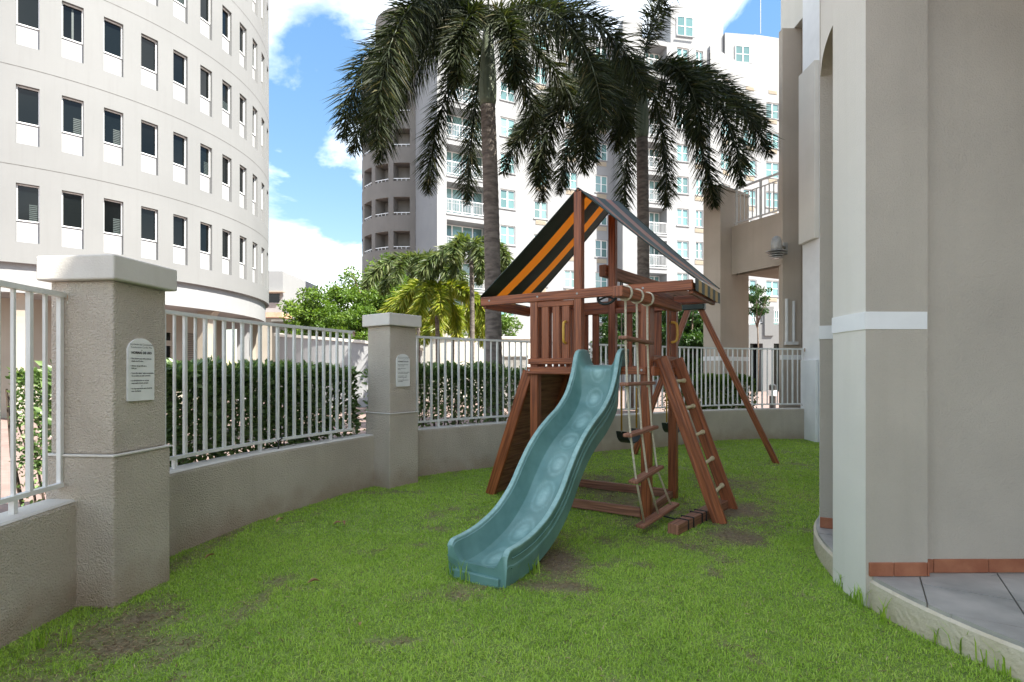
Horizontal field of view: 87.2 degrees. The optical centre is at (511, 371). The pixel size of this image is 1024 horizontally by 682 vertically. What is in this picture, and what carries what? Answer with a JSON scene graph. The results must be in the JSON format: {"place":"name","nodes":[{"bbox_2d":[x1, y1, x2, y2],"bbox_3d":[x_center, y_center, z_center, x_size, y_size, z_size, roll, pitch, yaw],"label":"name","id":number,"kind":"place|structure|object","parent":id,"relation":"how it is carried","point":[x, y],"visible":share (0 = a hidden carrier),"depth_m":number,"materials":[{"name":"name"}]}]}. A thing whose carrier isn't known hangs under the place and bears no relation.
{"place":"outdoors","nodes":[
{"label":"outdoors","id":0,"kind":"place"},
{"bbox_2d":[0,0,268,419],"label":"office building","id":1,"kind":"structure","parent":0,"point":[136,129],"depth_m":17.62,"materials":[{"name":"paint"}]},
{"bbox_2d":[16,184,39,243],"bbox_3d":[-14.035,-4.540,15.600,0.506,1.671,0.100,0,0,-38],"label":"window","id":2,"kind":"structure","parent":1,"relation":"in","point":[27,197],"depth_m":15.59,"materials":[{"name":"black glass"}]},
{"bbox_2d":[16,85,39,146],"bbox_3d":[-14.035,-7.360,15.600,0.506,1.671,0.100,0,0,-38],"label":"window","id":3,"kind":"structure","parent":1,"relation":"in","point":[27,99],"depth_m":15.59,"materials":[{"name":"black glass"}]},
{"bbox_2d":[16,0,39,49],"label":"window","id":4,"kind":"structure","parent":1,"relation":"in","point":[27,11],"depth_m":15.60,"materials":[{"name":"black glass"}]},
{"bbox_2d":[62,191,82,248],"bbox_3d":[-13.294,-4.540,16.251,0.506,1.671,0.100,0,0,-45],"label":"window","id":5,"kind":"structure","parent":1,"relation":"in","point":[72,203],"depth_m":16.25,"materials":[{"name":"black glass"}]},
{"bbox_2d":[62,97,82,155],"bbox_3d":[-13.294,-7.360,16.251,0.506,1.671,0.100,0,0,-45],"label":"window","id":6,"kind":"structure","parent":1,"relation":"in","point":[72,110],"depth_m":16.24,"materials":[{"name":"black glass"}]},
{"bbox_2d":[62,2,82,62],"bbox_3d":[-13.294,-10.179,16.251,0.506,1.671,0.100,0,0,-45],"label":"window","id":7,"kind":"structure","parent":1,"relation":"in","point":[72,17],"depth_m":16.24,"materials":[{"name":"black glass"}]},
{"bbox_2d":[104,199,121,253],"bbox_3d":[-12.635,-4.540,16.990,0.100,1.671,0.506,0,0,38],"label":"window","id":8,"kind":"structure","parent":1,"relation":"in","point":[112,209],"depth_m":16.99,"materials":[{"name":"black glass"}]},
{"bbox_2d":[104,109,121,165],"bbox_3d":[-12.635,-7.360,16.990,0.100,1.671,0.506,0,0,38],"label":"window","id":9,"kind":"structure","parent":1,"relation":"in","point":[112,120],"depth_m":16.99,"materials":[{"name":"black glass"}]},
{"bbox_2d":[104,18,121,76],"bbox_3d":[-12.635,-10.179,16.990,0.100,1.671,0.506,0,0,38],"label":"window","id":10,"kind":"structure","parent":1,"relation":"in","point":[112,31],"depth_m":16.99,"materials":[{"name":"black glass"}]},
{"bbox_2d":[141,207,156,259],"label":"window","id":11,"kind":"structure","parent":1,"relation":"in","point":[148,216],"depth_m":17.82,"materials":[{"name":"black glass"}]},
{"bbox_2d":[141,121,156,174],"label":"window","id":12,"kind":"structure","parent":1,"relation":"in","point":[148,131],"depth_m":17.82,"materials":[{"name":"black glass"}]},
{"bbox_2d":[141,35,156,89],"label":"window","id":13,"kind":"structure","parent":1,"relation":"in","point":[148,46],"depth_m":17.82,"materials":[{"name":"black glass"}]},
{"bbox_2d":[173,215,185,264],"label":"window","id":14,"kind":"structure","parent":1,"relation":"in","point":[179,223],"depth_m":18.71,"materials":[{"name":"black glass"}]},
{"bbox_2d":[173,133,185,183],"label":"window","id":15,"kind":"structure","parent":1,"relation":"in","point":[179,142],"depth_m":18.71,"materials":[{"name":"black glass"}]},
{"bbox_2d":[173,51,185,102],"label":"window","id":16,"kind":"structure","parent":1,"relation":"in","point":[179,61],"depth_m":18.71,"materials":[{"name":"black glass"}]},
{"bbox_2d":[173,0,185,21],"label":"window","id":17,"kind":"structure","parent":1,"relation":"in","point":[179,6],"depth_m":18.71,"materials":[{"name":"white glass"}]},
{"bbox_2d":[200,222,209,269],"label":"window","id":18,"kind":"structure","parent":1,"relation":"in","point":[204,228],"depth_m":19.65,"materials":[{"name":"black glass"}]},
{"bbox_2d":[200,144,209,192],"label":"window","id":19,"kind":"structure","parent":1,"relation":"in","point":[204,151],"depth_m":19.65,"materials":[{"name":"black glass"}]},
{"bbox_2d":[200,66,209,115],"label":"window","id":20,"kind":"structure","parent":1,"relation":"in","point":[204,74],"depth_m":19.65,"materials":[{"name":"black glass"}]},
{"bbox_2d":[200,0,209,37],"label":"window","id":21,"kind":"structure","parent":1,"relation":"in","point":[204,4],"depth_m":19.65,"materials":[{"name":"black glass"}]},
{"bbox_2d":[222,230,228,274],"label":"window","id":22,"kind":"structure","parent":1,"relation":"in","point":[225,234],"depth_m":20.65,"materials":[{"name":"black glass"}]},
{"bbox_2d":[222,155,228,200],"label":"window","id":23,"kind":"structure","parent":1,"relation":"in","point":[225,161],"depth_m":20.65,"materials":[{"name":"black glass"}]},
{"bbox_2d":[222,81,228,126],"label":"window","id":24,"kind":"structure","parent":1,"relation":"in","point":[225,88],"depth_m":20.65,"materials":[{"name":"black glass"}]},
{"bbox_2d":[222,7,228,53],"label":"window","id":25,"kind":"structure","parent":1,"relation":"in","point":[225,15],"depth_m":20.65,"materials":[{"name":"black glass"}]},
{"bbox_2d":[240,237,243,278],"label":"window","id":26,"kind":"structure","parent":1,"relation":"in","point":[241,239],"depth_m":21.66,"materials":[{"name":"black glass"}]},
{"bbox_2d":[240,166,243,207],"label":"window","id":27,"kind":"structure","parent":1,"relation":"in","point":[241,169],"depth_m":21.66,"materials":[{"name":"black glass"}]},
{"bbox_2d":[240,96,243,137],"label":"window","id":28,"kind":"structure","parent":1,"relation":"in","point":[241,99],"depth_m":21.66,"materials":[{"name":"black glass"}]},
{"bbox_2d":[240,25,243,67],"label":"window","id":29,"kind":"structure","parent":1,"relation":"in","point":[241,29],"depth_m":21.66,"materials":[{"name":"black glass"}]},
{"bbox_2d":[256,271,317,363],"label":"service building","id":30,"kind":"structure","parent":0,"point":[283,285],"depth_m":44.00,"materials":[{"name":"paint"}]},
{"bbox_2d":[0,387,778,512],"bbox_3d":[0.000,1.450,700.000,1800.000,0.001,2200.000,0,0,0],"label":"pavement","id":31,"kind":"structure","parent":0,"point":[5,472],"depth_m":12.49,"materials":[{"name":"concrete"}]},
{"bbox_2d":[5,367,51,506],"bbox_3d":[-4.399,0.671,5.106,0.468,1.463,0.667,0,0,-17],"label":"hedge","id":32,"kind":"object","parent":31,"relation":"on","point":[20,378],"visible":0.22,"depth_m":4.89,"materials":[{"name":"green plant"}]},
{"bbox_2d":[0,499,75,648],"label":"garden wall","id":33,"kind":"structure","parent":31,"relation":"on","point":[37,564],"depth_m":2.94,"materials":[{"name":"beige paint"}]},
{"bbox_2d":[0,280,67,514],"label":"fence panel","id":34,"kind":"object","parent":33,"relation":"on","point":[12,499],"visible":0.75,"depth_m":3.01,"materials":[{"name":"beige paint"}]},
{"bbox_2d":[36,254,176,607],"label":"fence pillar","id":35,"kind":"structure","parent":31,"relation":"on","point":[116,468],"depth_m":3.25,"materials":[{"name":"beige paint"}]},
{"bbox_2d":[126,338,153,400],"bbox_3d":[-2.360,-0.011,3.419,0.014,0.395,0.210,0,0,6],"label":"rules plaque","id":36,"kind":"object","parent":35,"relation":"attached to","point":[139,369],"visible":1,"depth_m":3.40,"materials":[{"name":"plastic"}]},
{"bbox_2d":[34,355,361,466],"bbox_3d":[-2.836,0.617,5.520,1.018,1.573,3.236,0,0,23],"label":"hedge","id":37,"kind":"object","parent":31,"relation":"on","point":[169,405],"visible":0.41,"depth_m":5.45,"materials":[{"name":"green plant"}]},
{"bbox_2d":[170,434,373,555],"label":"garden wall","id":38,"kind":"structure","parent":31,"relation":"on","point":[210,499],"depth_m":5.04,"materials":[{"name":"beige paint"}]},
{"bbox_2d":[164,309,354,468],"bbox_3d":[-2.372,0.157,5.079,0.202,1.267,2.764,0,0,18],"label":"fence panel","id":39,"kind":"object","parent":38,"relation":"on","point":[205,450],"visible":0.74,"depth_m":5.06,"materials":[{"name":"white paint"}]},
{"bbox_2d":[276,280,364,338],"bbox_3d":[-9.579,-1.573,26.968,4.469,5.989,4.098,0,0,0],"label":"broadleaf tree","id":40,"kind":"object","parent":31,"relation":"on","point":[309,312],"visible":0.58,"depth_m":26.24,"materials":[{"name":"green plant"}]},
{"bbox_2d":[312,303,376,340],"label":"broadleaf tree","id":41,"kind":"object","parent":31,"relation":"on","point":[353,320],"visible":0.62,"depth_m":24.68,"materials":[{"name":"green plant"}]},
{"bbox_2d":[274,333,422,406],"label":"ramp wall","id":42,"kind":"structure","parent":31,"relation":"on","point":[359,354],"depth_m":21.68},
{"bbox_2d":[271,319,447,361],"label":"ramp wall","id":43,"kind":"structure","parent":31,"relation":"on","point":[279,321],"depth_m":31.92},
{"bbox_2d":[326,252,431,317],"bbox_3d":[-7.284,-2.447,28.820,5.948,7.728,5.080,0,0,0],"label":"broadleaf tree","id":44,"kind":"object","parent":31,"relation":"on","point":[375,298],"visible":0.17,"depth_m":27.77,"materials":[{"name":"green plant"}]},
{"bbox_2d":[362,6,415,303],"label":"round tower","id":45,"kind":"structure","parent":31,"relation":"on","point":[388,209],"depth_m":46.65,"materials":[{"name":"paint"}]},
{"bbox_2d":[360,248,469,406],"bbox_3d":[-3.833,-1.808,21.935,4.305,6.520,4.440,0,0,0],"label":"young palm","id":46,"kind":"object","parent":31,"relation":"on","point":[394,273],"visible":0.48,"depth_m":21.08,"materials":[{"name":"green plant"}]},
{"bbox_2d":[377,277,484,411],"bbox_3d":[-2.631,-0.926,18.930,4.083,4.753,3.905,0,0,0],"label":"young palm","id":47,"kind":"object","parent":31,"relation":"on","point":[416,297],"visible":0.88,"depth_m":18.19,"materials":[{"name":"green plant"}]},
{"bbox_2d":[357,360,507,429],"bbox_3d":[-1.090,0.595,8.062,2.336,1.615,0.874,0,0,-42],"label":"hedge","id":48,"kind":"object","parent":31,"relation":"on","point":[448,383],"visible":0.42,"depth_m":8.05,"materials":[{"name":"green plant"}]},
{"bbox_2d":[419,303,484,401],"bbox_3d":[-2.444,-0.770,23.020,3.770,4.448,4.131,0,0,-23],"label":"young palm","id":49,"kind":"object","parent":31,"relation":"on","point":[426,329],"visible":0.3,"depth_m":22.09,"materials":[{"name":"green plant"}]},
{"bbox_2d":[412,231,513,413],"bbox_3d":[-1.484,-1.548,17.923,3.576,6.000,3.881,0,0,0],"label":"young palm","id":50,"kind":"object","parent":31,"relation":"on","point":[456,249],"visible":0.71,"depth_m":17.38,"materials":[{"name":"green plant"}]},
{"bbox_2d":[420,336,529,399],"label":"ramp wall","id":51,"kind":"structure","parent":31,"relation":"on","point":[448,350],"depth_m":26.55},
{"bbox_2d":[448,313,523,335],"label":"broadleaf tree","id":52,"kind":"object","parent":31,"relation":"on","point":[508,324],"visible":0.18,"depth_m":27.86,"materials":[{"name":"green plant"}]},
{"bbox_2d":[322,0,661,421],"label":"foxtail palm","id":53,"kind":"object","parent":31,"relation":"on","point":[387,74],"visible":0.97,"depth_m":9.05,"materials":[{"name":"green plant"}]},
{"bbox_2d":[502,355,528,405],"bbox_3d":[0.079,0.410,22.000,1.200,2.080,0.700,0,0,0],"label":"planter box","id":54,"kind":"object","parent":31,"relation":"on","point":[517,361],"visible":0.31,"depth_m":21.70,"materials":[{"name":"white concrete"}]},
{"bbox_2d":[492,366,567,420],"bbox_3d":[0.545,0.651,9.528,1.971,1.506,0.924,0,0,-35],"label":"hedge","id":55,"kind":"object","parent":31,"relation":"on","point":[511,384],"visible":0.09,"depth_m":9.00,"materials":[{"name":"green plant"}]},
{"bbox_2d":[589,312,635,407],"bbox_3d":[4.302,-0.608,19.493,3.302,4.044,2.727,0,0,0],"label":"dense tree","id":56,"kind":"object","parent":31,"relation":"on","point":[603,332],"visible":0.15,"depth_m":19.26,"materials":[{"name":"green plant"}]},
{"bbox_2d":[497,0,781,412],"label":"foxtail palm","id":57,"kind":"object","parent":31,"relation":"on","point":[707,89],"visible":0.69,"depth_m":11.56,"materials":[{"name":"green plant"}]},
{"bbox_2d":[654,310,702,393],"bbox_3d":[5.725,-0.688,17.523,3.173,4.181,2.909,0,0,0],"label":"dense tree","id":58,"kind":"object","parent":31,"relation":"on","point":[692,335],"visible":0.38,"depth_m":16.96,"materials":[{"name":"green plant"}]},
{"bbox_2d":[659,372,758,410],"bbox_3d":[4.348,0.725,11.973,2.076,1.456,0.910,0,0,-13],"label":"hedge","id":59,"kind":"object","parent":31,"relation":"on","point":[721,389],"visible":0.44,"depth_m":11.79,"materials":[{"name":"green plant"}]},
{"bbox_2d":[749,283,772,381],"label":"young tree","id":60,"kind":"object","parent":31,"relation":"on","point":[756,309],"visible":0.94,"depth_m":32.84,"materials":[{"name":"green plant"}]},
{"bbox_2d":[768,384,776,407],"bbox_3d":[9.500,0.960,19.600,0.320,0.980,0.312,0,0,0],"label":"bollard light","id":61,"kind":"object","parent":31,"relation":"on","point":[774,395],"visible":0.55,"depth_m":19.50,"materials":[{"name":"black metal"}]},
{"bbox_2d":[814,516,1023,681],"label":"patio","id":62,"kind":"structure","parent":31,"relation":"on","point":[985,610],"depth_m":2.89,"materials":[{"name":"concrete"}]},
{"bbox_2d":[779,0,1023,607],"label":"courtyard building","id":63,"kind":"structure","parent":62,"relation":"on","point":[901,210],"depth_m":3.29,"materials":[{"name":"paint"}]},
{"bbox_2d":[766,236,787,258],"bbox_3d":[5.724,-2.638,11.626,0.416,0.475,0.816,0,0,28],"label":"wall lamp","id":64,"kind":"object","parent":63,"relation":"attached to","point":[776,251],"visible":1,"depth_m":11.38,"materials":[{"name":"grey metal"}]},
{"bbox_2d":[410,0,530,336],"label":"apartment tower","id":65,"kind":"structure","parent":0,"point":[443,215],"depth_m":43.53,"materials":[{"name":"paint"}]},
{"bbox_2d":[447,151,481,179],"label":"window","id":66,"kind":"structure","parent":65,"relation":"in","point":[452,154],"depth_m":43.04,"materials":[{"name":"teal glass"}]},
{"bbox_2d":[447,114,481,142],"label":"window","id":67,"kind":"structure","parent":65,"relation":"in","point":[456,129],"depth_m":43.12,"materials":[{"name":"teal glass"}]},
{"bbox_2d":[447,224,482,243],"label":"window","id":68,"kind":"structure","parent":65,"relation":"in","point":[451,229],"depth_m":43.29,"materials":[{"name":"teal glass"}]},
{"bbox_2d":[447,188,482,216],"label":"window","id":69,"kind":"structure","parent":65,"relation":"in","point":[450,191],"depth_m":43.35,"materials":[{"name":"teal glass"}]},
{"bbox_2d":[500,117,514,137],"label":"window","id":70,"kind":"structure","parent":65,"relation":"in","point":[505,123],"depth_m":43.73,"materials":[{"name":"teal glass"}]},
{"bbox_2d":[500,225,515,246],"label":"window","id":71,"kind":"structure","parent":65,"relation":"in","point":[507,233],"depth_m":43.77,"materials":[{"name":"teal glass"}]},
{"bbox_2d":[500,189,515,210],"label":"window","id":72,"kind":"structure","parent":65,"relation":"in","point":[507,197],"depth_m":43.77,"materials":[{"name":"teal glass"}]},
{"bbox_2d":[500,80,515,103],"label":"window","id":73,"kind":"structure","parent":65,"relation":"in","point":[502,97],"depth_m":43.71,"materials":[{"name":"teal glass"}]},
{"bbox_2d":[226,0,780,363],"label":"sky","id":74,"kind":"structure","parent":0,"point":[315,189],"materials":[{"name":"blue"}]},
{"bbox_2d":[0,439,1020,681],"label":"lawn","id":75,"kind":"structure","parent":0,"point":[121,636],"depth_m":3.14,"materials":[{"name":"plant"}]},
{"bbox_2d":[362,312,420,488],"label":"fence pillar","id":76,"kind":"structure","parent":75,"relation":"on","point":[392,420],"depth_m":6.51,"materials":[{"name":"beige paint"}]},
{"bbox_2d":[396,354,409,386],"bbox_3d":[-1.327,-0.011,6.548,0.014,0.395,0.210,0,0,38],"label":"rules plaque","id":77,"kind":"object","parent":76,"relation":"attached to","point":[402,369],"visible":1,"depth_m":6.54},
{"bbox_2d":[0,518,998,681],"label":"dry thatch","id":78,"kind":"object","parent":75,"relation":"on","point":[256,601],"visible":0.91,"depth_m":3.17,"materials":[{"name":"plant"}]},
{"bbox_2d":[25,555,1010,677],"bbox_3d":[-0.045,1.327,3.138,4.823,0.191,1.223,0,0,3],"label":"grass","id":79,"kind":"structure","parent":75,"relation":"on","point":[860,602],"depth_m":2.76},
{"bbox_2d":[267,454,818,523],"bbox_3d":[1.837,1.391,6.990,8.376,0.086,4.035,0,0,0],"label":"dry thatch","id":80,"kind":"object","parent":75,"relation":"on","point":[637,496],"visible":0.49,"depth_m":6.00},
{"bbox_2d":[418,408,803,475],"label":"garden wall","id":81,"kind":"structure","parent":75,"relation":"on","point":[451,448],"depth_m":9.30,"materials":[{"name":"beige paint"}]},
{"bbox_2d":[416,336,804,426],"bbox_3d":[2.208,0.157,9.427,8.616,1.267,0.667,0,0,-29],"label":"fence panel","id":82,"kind":"object","parent":81,"relation":"on","point":[438,420],"visible":0.49,"depth_m":8.31,"materials":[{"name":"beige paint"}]},
{"bbox_2d":[447,188,779,588],"bbox_3d":[1.298,-0.303,6.234,2.716,3.502,6.267,0,0,32],"label":"play set","id":83,"kind":"object","parent":75,"relation":"on","point":[557,427],"visible":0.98,"depth_m":5.47,"materials":[{"name":"red wood"}]},
{"bbox_2d":[616,281,640,442],"bbox_3d":[1.493,-0.102,6.849,0.150,2.027,0.492,0,0,39],"label":"swing","id":84,"kind":"object","parent":83,"relation":"hanging from","point":[621,438],"visible":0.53,"depth_m":6.72,"materials":[{"name":"grey metal"}]},
{"bbox_2d":[618,285,678,528],"bbox_3d":[1.200,0.315,4.802,0.247,2.086,0.845,0,0,42],"label":"rope ladder","id":85,"kind":"object","parent":83,"relation":"hanging from","point":[670,506],"visible":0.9,"depth_m":4.71,"materials":[{"name":"brown wood"}]},
{"bbox_2d":[662,311,679,432],"bbox_3d":[2.371,-0.102,7.952,0.150,2.027,0.492,0,0,39],"label":"swing","id":86,"kind":"object","parent":83,"relation":"hanging from","point":[665,427],"visible":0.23,"depth_m":7.78,"materials":[{"name":"grey metal"}]},
{"bbox_2d":[231,468,818,536],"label":"grass","id":87,"kind":"structure","parent":0,"point":[342,505],"depth_m":5.51,"materials":[{"name":"plant"}]},
{"bbox_2d":[531,25,614,365],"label":"apartment wing","id":88,"kind":"structure","parent":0,"point":[599,183],"depth_m":48.06,"materials":[{"name":"paint"}]},
{"bbox_2d":[533,200,547,219],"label":"window","id":89,"kind":"structure","parent":88,"relation":"in","point":[540,212],"depth_m":46.66,"materials":[{"name":"teal glass"}]},
{"bbox_2d":[564,270,573,288],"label":"window","id":90,"kind":"structure","parent":88,"relation":"in","point":[568,274],"depth_m":47.57,"materials":[{"name":"teal glass"}]},
{"bbox_2d":[566,172,576,189],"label":"window","id":91,"kind":"structure","parent":88,"relation":"in","point":[574,181],"depth_m":47.70,"materials":[{"name":"teal glass"}]},
{"bbox_2d":[595,272,606,287],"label":"window","id":92,"kind":"structure","parent":88,"relation":"in","point":[599,281],"depth_m":48.59,"materials":[{"name":"teal glass"}]},
{"bbox_2d":[595,240,607,258],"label":"window","id":93,"kind":"structure","parent":88,"relation":"in","point":[600,245],"depth_m":48.62,"materials":[{"name":"teal glass"}]},
{"bbox_2d":[595,175,608,193],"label":"window","id":94,"kind":"structure","parent":88,"relation":"in","point":[600,181],"depth_m":48.62,"materials":[{"name":"teal glass"}]},
{"bbox_2d":[465,438,818,470],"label":"grass","id":95,"kind":"structure","parent":0,"point":[786,442],"depth_m":8.80,"materials":[{"name":"plant"}]},
{"bbox_2d":[614,4,709,387],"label":"apartment wing","id":96,"kind":"structure","parent":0,"point":[677,227],"depth_m":48.90,"materials":[{"name":"paint"}]},
{"bbox_2d":[649,245,658,266],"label":"window","id":97,"kind":"structure","parent":96,"relation":"in","point":[652,251],"depth_m":49.43,"materials":[{"name":"teal glass"}]},
{"bbox_2d":[649,212,658,233],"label":"window","id":98,"kind":"structure","parent":96,"relation":"in","point":[653,217],"depth_m":49.43,"materials":[{"name":"teal glass"}]},
{"bbox_2d":[649,180,658,201],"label":"window","id":99,"kind":"structure","parent":96,"relation":"in","point":[652,184],"depth_m":49.42,"materials":[{"name":"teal glass"}]},
{"bbox_2d":[676,208,689,226],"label":"window","id":100,"kind":"structure","parent":96,"relation":"in","point":[682,214],"depth_m":48.90,"materials":[{"name":"teal glass"}]},
{"bbox_2d":[676,144,689,162],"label":"window","id":101,"kind":"structure","parent":96,"relation":"in","point":[680,156],"depth_m":48.88,"materials":[{"name":"teal glass"}]},
{"bbox_2d":[677,241,689,258],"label":"window","id":102,"kind":"structure","parent":96,"relation":"in","point":[682,246],"depth_m":48.90,"materials":[{"name":"teal glass"}]},
{"bbox_2d":[677,176,689,194],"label":"window","id":103,"kind":"structure","parent":96,"relation":"in","point":[683,186],"depth_m":48.90,"materials":[{"name":"teal glass"}]},
{"bbox_2d":[677,15,694,37],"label":"window","id":104,"kind":"structure","parent":96,"relation":"in","point":[685,25],"depth_m":50.76,"materials":[{"name":"teal glass"}]},
{"bbox_2d":[651,0,778,323],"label":"apartment wing","id":105,"kind":"structure","parent":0,"point":[752,61],"depth_m":52.92,"materials":[{"name":"paint"}]},
{"bbox_2d":[735,45,751,63],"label":"window","id":106,"kind":"structure","parent":105,"relation":"in","point":[742,53],"depth_m":53.34,"materials":[{"name":"teal glass"}]},
{"bbox_2d":[766,191,776,208],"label":"window","id":107,"kind":"structure","parent":105,"relation":"in","point":[767,193],"depth_m":53.05,"materials":[{"name":"teal glass"}]},
{"bbox_2d":[766,281,778,296],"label":"window","id":108,"kind":"structure","parent":105,"relation":"in","point":[774,284],"depth_m":53.08,"materials":[{"name":"teal glass"}]},
{"bbox_2d":[766,162,778,178],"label":"window","id":109,"kind":"structure","parent":105,"relation":"in","point":[771,168],"depth_m":53.05,"materials":[{"name":"teal glass"}]},
{"bbox_2d":[766,102,778,119],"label":"window","id":110,"kind":"structure","parent":105,"relation":"in","point":[774,108],"depth_m":53.08,"materials":[{"name":"teal glass"}]},
{"bbox_2d":[702,172,780,408],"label":"terrace bridge","id":111,"kind":"structure","parent":0,"point":[736,244],"depth_m":13.05,"materials":[{"name":"beige paint"}]},
{"bbox_2d":[749,307,778,391],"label":"podium building","id":112,"kind":"structure","parent":0,"point":[768,329],"depth_m":38.00,"materials":[{"name":"paint"}]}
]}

